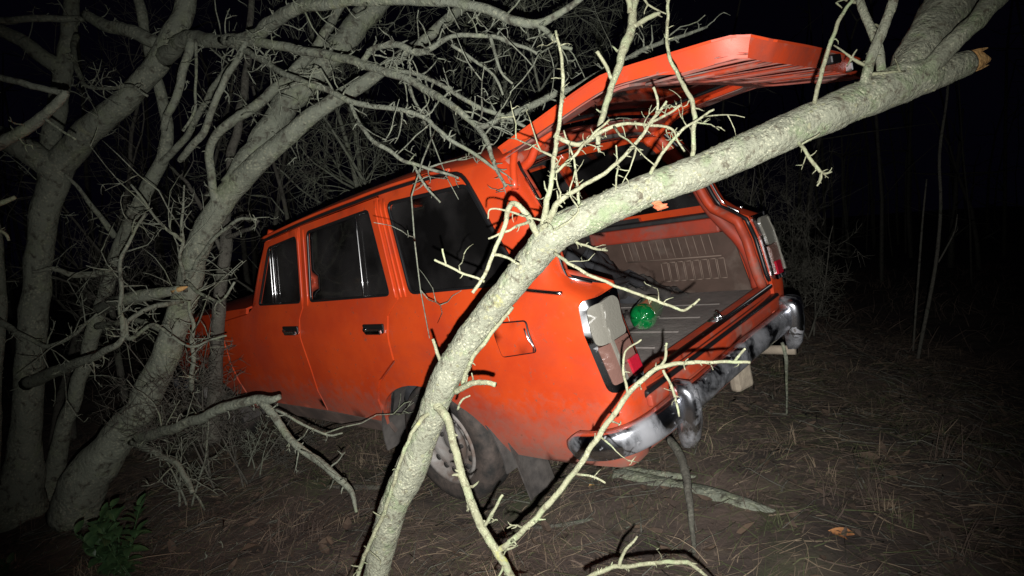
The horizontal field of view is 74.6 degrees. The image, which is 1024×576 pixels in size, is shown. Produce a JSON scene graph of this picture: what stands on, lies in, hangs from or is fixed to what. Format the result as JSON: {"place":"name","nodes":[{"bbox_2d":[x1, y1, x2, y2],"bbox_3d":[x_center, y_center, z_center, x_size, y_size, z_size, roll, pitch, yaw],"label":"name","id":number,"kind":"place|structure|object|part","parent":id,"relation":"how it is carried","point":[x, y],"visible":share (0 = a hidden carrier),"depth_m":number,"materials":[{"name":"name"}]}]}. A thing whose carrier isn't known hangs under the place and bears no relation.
{"place":"outdoors","nodes":[
{"label":"outdoors","id":0,"kind":"place"},
{"bbox_2d":[0,206,1023,575],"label":"ground","id":1,"kind":"structure","parent":0,"point":[1008,316],"depth_m":3.36,"materials":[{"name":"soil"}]},
{"bbox_2d":[0,552,15,575],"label":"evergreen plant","id":2,"kind":"object","parent":1,"relation":"on","point":[9,560],"visible":0.94,"depth_m":3.47,"materials":[{"name":"green plant"}]},
{"bbox_2d":[0,152,109,484],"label":"bare tree","id":3,"kind":"object","parent":1,"relation":"on","point":[5,325],"visible":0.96,"depth_m":3.87,"materials":[{"name":"grey plant"}]},
{"bbox_2d":[0,196,16,240],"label":"cut twig","id":4,"kind":"object","parent":3,"relation":"attached to","point":[6,201],"visible":1,"depth_m":2.20,"materials":[{"name":"grey wood"}]},
{"bbox_2d":[62,350,139,428],"bbox_3d":[-3.281,0.905,5.683,0.930,0.872,0.456,-4,5,0],"label":"stem clump","id":5,"kind":"object","parent":1,"relation":"on","point":[120,406],"visible":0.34,"depth_m":5.63,"materials":[{"name":"grey plant"}]},
{"bbox_2d":[0,67,217,444],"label":"bare bush","id":6,"kind":"object","parent":1,"relation":"on","point":[75,344],"visible":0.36,"depth_m":6.79,"materials":[{"name":"grey plant"}]},
{"bbox_2d":[72,491,152,575],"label":"evergreen plant","id":7,"kind":"object","parent":1,"relation":"on","point":[103,533],"visible":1,"depth_m":3.11,"materials":[{"name":"green plant"}]},
{"bbox_2d":[32,0,243,500],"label":"bare tree","id":8,"kind":"object","parent":1,"relation":"on","point":[58,451],"visible":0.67,"depth_m":4.31,"materials":[{"name":"grey plant"}]},
{"bbox_2d":[66,210,263,494],"bbox_3d":[-2.007,0.357,4.083,1.093,1.753,1.969,-7,6,-31],"label":"brush","id":9,"kind":"object","parent":1,"relation":"on","point":[202,382],"visible":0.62,"depth_m":3.73,"materials":[{"name":"grey plant"}]},
{"bbox_2d":[123,394,236,509],"bbox_3d":[-1.862,0.900,3.752,0.791,0.709,0.478,0,7,40],"label":"stem clump","id":10,"kind":"object","parent":1,"relation":"on","point":[179,486],"visible":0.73,"depth_m":3.74,"materials":[{"name":"grey plant"}]},
{"bbox_2d":[0,0,381,406],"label":"bare bush","id":11,"kind":"object","parent":1,"relation":"on","point":[119,365],"visible":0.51,"depth_m":5.67,"materials":[{"name":"grey plant"}]},
{"bbox_2d":[93,345,324,486],"bbox_3d":[-1.680,0.708,3.888,1.038,0.992,1.266,-4,5,0],"label":"brush","id":12,"kind":"object","parent":1,"relation":"on","point":[240,472],"visible":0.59,"depth_m":3.89,"materials":[{"name":"grey plant"}]},
{"bbox_2d":[168,0,259,442],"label":"bare tree","id":13,"kind":"object","parent":1,"relation":"on","point":[224,244],"visible":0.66,"depth_m":3.98,"materials":[{"name":"grey plant"}]},
{"bbox_2d":[198,541,245,561],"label":"fallen branch","id":14,"kind":"object","parent":1,"relation":"on","point":[206,555],"visible":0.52,"depth_m":3.17,"materials":[{"name":"grey wood"}]},
{"bbox_2d":[18,0,477,533],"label":"bare tree","id":15,"kind":"object","parent":1,"relation":"on","point":[89,474],"visible":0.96,"depth_m":3.54,"materials":[{"name":"grey plant"}]},
{"bbox_2d":[89,286,187,315],"bbox_3d":[-2.148,0.090,3.705,1.346,0.200,0.181,1,7,42],"label":"broken stub","id":16,"kind":"object","parent":15,"relation":"attached to","point":[130,297],"visible":0.75,"depth_m":3.40,"materials":[{"name":"grey plant"}]},
{"bbox_2d":[232,412,284,476],"bbox_3d":[-1.555,0.923,4.109,0.307,0.435,0.606,-7,6,-33],"label":"stem clump","id":17,"kind":"object","parent":1,"relation":"on","point":[257,443],"visible":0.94,"depth_m":4.08,"materials":[{"name":"grey plant"}]},
{"bbox_2d":[161,0,394,300],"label":"bare bush","id":18,"kind":"object","parent":1,"relation":"on","point":[281,193],"visible":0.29,"depth_m":6.19,"materials":[{"name":"grey plant"}]},
{"bbox_2d":[252,477,385,492],"bbox_3d":[-1.000,1.175,3.652,1.095,0.301,0.140,-1,6,27],"label":"fallen branch","id":19,"kind":"object","parent":1,"relation":"on","point":[369,487],"visible":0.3,"depth_m":3.53,"materials":[{"name":"grey wood"}]},
{"bbox_2d":[149,0,492,264],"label":"bare bush","id":20,"kind":"object","parent":1,"relation":"on","point":[356,188],"visible":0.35,"depth_m":6.54,"materials":[{"name":"grey plant"}]},
{"bbox_2d":[0,0,728,532],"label":"bare tree","id":21,"kind":"object","parent":1,"relation":"on","point":[52,158],"visible":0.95,"depth_m":3.91,"materials":[{"name":"grey plant"}]},
{"bbox_2d":[0,74,76,150],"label":"broken branch","id":22,"kind":"object","parent":21,"relation":"attached to","point":[35,122],"visible":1,"depth_m":2.43,"materials":[{"name":"grey plant"}]},
{"bbox_2d":[227,0,665,223],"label":"bare bush","id":23,"kind":"object","parent":1,"relation":"on","point":[334,133],"visible":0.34,"depth_m":5.36,"materials":[{"name":"grey plant"}]},
{"bbox_2d":[325,0,625,180],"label":"bare bush","id":24,"kind":"object","parent":1,"relation":"on","point":[458,102],"visible":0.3,"depth_m":6.32,"materials":[{"name":"grey plant"}]},
{"bbox_2d":[368,0,652,161],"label":"bare bush","id":25,"kind":"object","parent":1,"relation":"on","point":[539,91],"visible":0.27,"depth_m":4.62,"materials":[{"name":"grey plant"}]},
{"bbox_2d":[0,0,1023,356],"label":"wood","id":26,"kind":"object","parent":1,"relation":"on","point":[968,220],"visible":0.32,"depth_m":17.24,"materials":[{"name":"black plant"}]},
{"bbox_2d":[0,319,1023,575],"bbox_3d":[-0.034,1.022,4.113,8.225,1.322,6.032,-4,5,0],"label":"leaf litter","id":27,"kind":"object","parent":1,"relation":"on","point":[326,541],"visible":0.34,"depth_m":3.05,"materials":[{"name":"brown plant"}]},
{"bbox_2d":[0,328,1023,575],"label":"fallen twigs","id":28,"kind":"object","parent":1,"relation":"on","point":[890,376],"depth_m":3.32,"materials":[{"name":"brown wood"}]},
{"bbox_2d":[173,34,875,500],"bbox_3d":[-0.454,0.028,3.935,4.691,1.612,1.710,-4,14,44],"label":"station wagon","id":29,"kind":"object","parent":1,"relation":"on","point":[327,322],"visible":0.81,"depth_m":2.85,"materials":[{"name":"orange metal"}]},
{"bbox_3d":[-1.397,0.204,3.852,1.017,0.983,0.181,-4,14,44],"label":"front door","id":30,"kind":"part","parent":29,"relation":"part of","materials":[{"name":"paint"}]},
{"bbox_3d":[-0.765,0.132,3.237,0.850,1.083,0.174,1,7,44],"label":"rear door","id":31,"kind":"part","parent":29,"relation":"part of","materials":[{"name":"paint"}]},
{"bbox_3d":[0.176,-0.264,4.249,0.879,1.053,0.204,-4,14,44],"label":"rear door","id":32,"kind":"part","parent":29,"relation":"part of","materials":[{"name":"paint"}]},
{"bbox_2d":[564,244,651,291],"bbox_3d":[0.323,-0.032,3.465,0.553,0.422,0.859,-4,14,44],"label":"dark bag","id":33,"kind":"object","parent":29,"relation":"in","point":[600,263],"visible":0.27,"depth_m":3.46,"materials":[{"name":"fabric"}]},
{"bbox_2d":[623,311,632,326],"bbox_3d":[0.551,0.146,3.193,0.220,0.058,0.094,-12,10,10],"label":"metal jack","id":34,"kind":"object","parent":29,"relation":"on","point":[626,315],"visible":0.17,"depth_m":3.15,"materials":[{"name":"metal"}]},
{"bbox_2d":[630,295,663,329],"bbox_3d":[0.638,0.101,3.128,0.122,0.122,0.338,-9,11,27],"label":"green bottle","id":35,"kind":"object","parent":29,"relation":"on","point":[645,314],"visible":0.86,"depth_m":3.00,"materials":[{"name":"glass"}]},
{"bbox_2d":[618,274,689,306],"bbox_3d":[0.647,0.002,3.599,0.518,0.161,0.260,-4,14,44],"label":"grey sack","id":36,"kind":"object","parent":29,"relation":"on","point":[664,292],"visible":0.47,"depth_m":3.47,"materials":[{"name":"fabric"}]},
{"bbox_2d":[457,0,722,138],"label":"bare bush","id":37,"kind":"object","parent":1,"relation":"on","point":[569,66],"visible":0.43,"depth_m":6.97,"materials":[{"name":"grey plant"}]},
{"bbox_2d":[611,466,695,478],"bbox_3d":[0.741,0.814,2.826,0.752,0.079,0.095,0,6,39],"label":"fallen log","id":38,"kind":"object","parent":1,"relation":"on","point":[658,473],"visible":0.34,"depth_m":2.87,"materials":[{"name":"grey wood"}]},
{"bbox_2d":[351,0,1008,575],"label":"broken tree","id":39,"kind":"object","parent":1,"relation":"on","point":[939,34],"visible":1,"depth_m":1.56,"materials":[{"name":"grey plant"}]},
{"bbox_2d":[595,0,666,155],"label":"hanging branch","id":40,"kind":"object","parent":39,"relation":"hanging from","point":[627,38],"visible":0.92,"depth_m":1.59,"materials":[{"name":"beige plant"}]},
{"bbox_2d":[652,201,667,210],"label":"hanging leaf","id":41,"kind":"object","parent":39,"relation":"hanging from","point":[658,205],"visible":1,"depth_m":1.52,"materials":[{"name":"orange plant"}]},
{"bbox_2d":[666,436,695,556],"bbox_3d":[0.645,0.769,2.500,0.060,0.308,0.478,-4,5,4],"label":"bent stick","id":42,"kind":"object","parent":1,"relation":"on","point":[672,443],"visible":0.94,"depth_m":2.48,"materials":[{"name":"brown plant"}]},
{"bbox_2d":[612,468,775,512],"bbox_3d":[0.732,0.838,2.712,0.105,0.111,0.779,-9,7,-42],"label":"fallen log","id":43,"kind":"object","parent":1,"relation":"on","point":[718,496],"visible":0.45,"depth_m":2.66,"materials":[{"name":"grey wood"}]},
{"bbox_2d":[687,116,801,274],"bbox_3d":[1.722,-0.557,5.569,1.236,1.914,1.517,-1,6,27],"label":"bare bush","id":44,"kind":"object","parent":1,"relation":"on","point":[752,204],"visible":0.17,"depth_m":5.72,"materials":[{"name":"grey plant"}]},
{"bbox_2d":[761,345,797,354],"bbox_3d":[1.021,0.317,3.475,0.045,0.127,0.946,-8,6,-38],"label":"sawn pole","id":45,"kind":"object","parent":1,"relation":"on","point":[774,349],"visible":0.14,"depth_m":3.15,"materials":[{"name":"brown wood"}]},
{"bbox_2d":[781,342,787,414],"bbox_3d":[1.316,0.450,3.221,0.030,0.450,0.353,-2,5,24],"label":"thin stick","id":46,"kind":"object","parent":1,"relation":"on","point":[786,363],"visible":0.97,"depth_m":3.13,"materials":[{"name":"grey wood"}]},
{"bbox_2d":[726,139,850,294],"bbox_3d":[2.804,-0.677,7.399,1.653,2.042,1.623,-1,6,31],"label":"bare bush","id":47,"kind":"object","parent":1,"relation":"on","point":[791,244],"visible":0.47,"depth_m":7.11,"materials":[{"name":"grey plant"}]},
{"bbox_2d":[714,87,868,297],"bbox_3d":[3.184,-1.359,8.444,1.761,3.379,1.843,-4,5,0],"label":"bare bush","id":48,"kind":"object","parent":1,"relation":"on","point":[800,254],"visible":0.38,"depth_m":8.31,"materials":[{"name":"grey plant"}]},
{"bbox_2d":[582,363,1014,551],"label":"green tufts","id":49,"kind":"object","parent":1,"relation":"on","point":[777,511],"visible":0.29,"depth_m":2.69,"materials":[{"name":"green plant"}]},
{"bbox_2d":[728,179,872,339],"bbox_3d":[2.373,-0.264,5.692,1.332,1.429,1.347,-1,6,32],"label":"bare bush","id":50,"kind":"object","parent":1,"relation":"on","point":[824,282],"visible":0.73,"depth_m":5.43,"materials":[{"name":"grey plant"}]},
{"bbox_2d":[912,179,927,350],"bbox_3d":[3.631,-0.085,6.001,0.320,1.755,0.021,-7,6,-31],"label":"sapling","id":51,"kind":"object","parent":1,"relation":"on","point":[917,285],"visible":0.85,"depth_m":5.99,"materials":[{"name":"brown plant"}]},
{"bbox_2d":[917,84,957,358],"bbox_3d":[3.521,-0.636,5.551,0.584,2.844,0.127,-6,6,-26],"label":"sapling","id":52,"kind":"object","parent":1,"relation":"on","point":[937,259],"visible":0.84,"depth_m":5.59,"materials":[{"name":"brown plant"}]},
{"bbox_2d":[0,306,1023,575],"bbox_3d":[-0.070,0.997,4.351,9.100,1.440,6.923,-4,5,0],"label":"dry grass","id":53,"kind":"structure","parent":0,"point":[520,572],"depth_m":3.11,"materials":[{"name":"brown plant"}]},
{"bbox_2d":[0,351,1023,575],"bbox_3d":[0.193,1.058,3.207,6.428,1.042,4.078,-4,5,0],"label":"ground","id":54,"kind":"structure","parent":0,"point":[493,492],"depth_m":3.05,"materials":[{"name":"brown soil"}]},
{"bbox_2d":[0,0,1023,277],"label":"sky","id":55,"kind":"structure","parent":0,"point":[982,90],"materials":[{"name":"black"}]},
{"bbox_2d":[1,259,1023,460],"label":"grass","id":56,"kind":"structure","parent":0,"point":[848,312],"depth_m":8.80,"materials":[{"name":"brown plant"}]}
]}

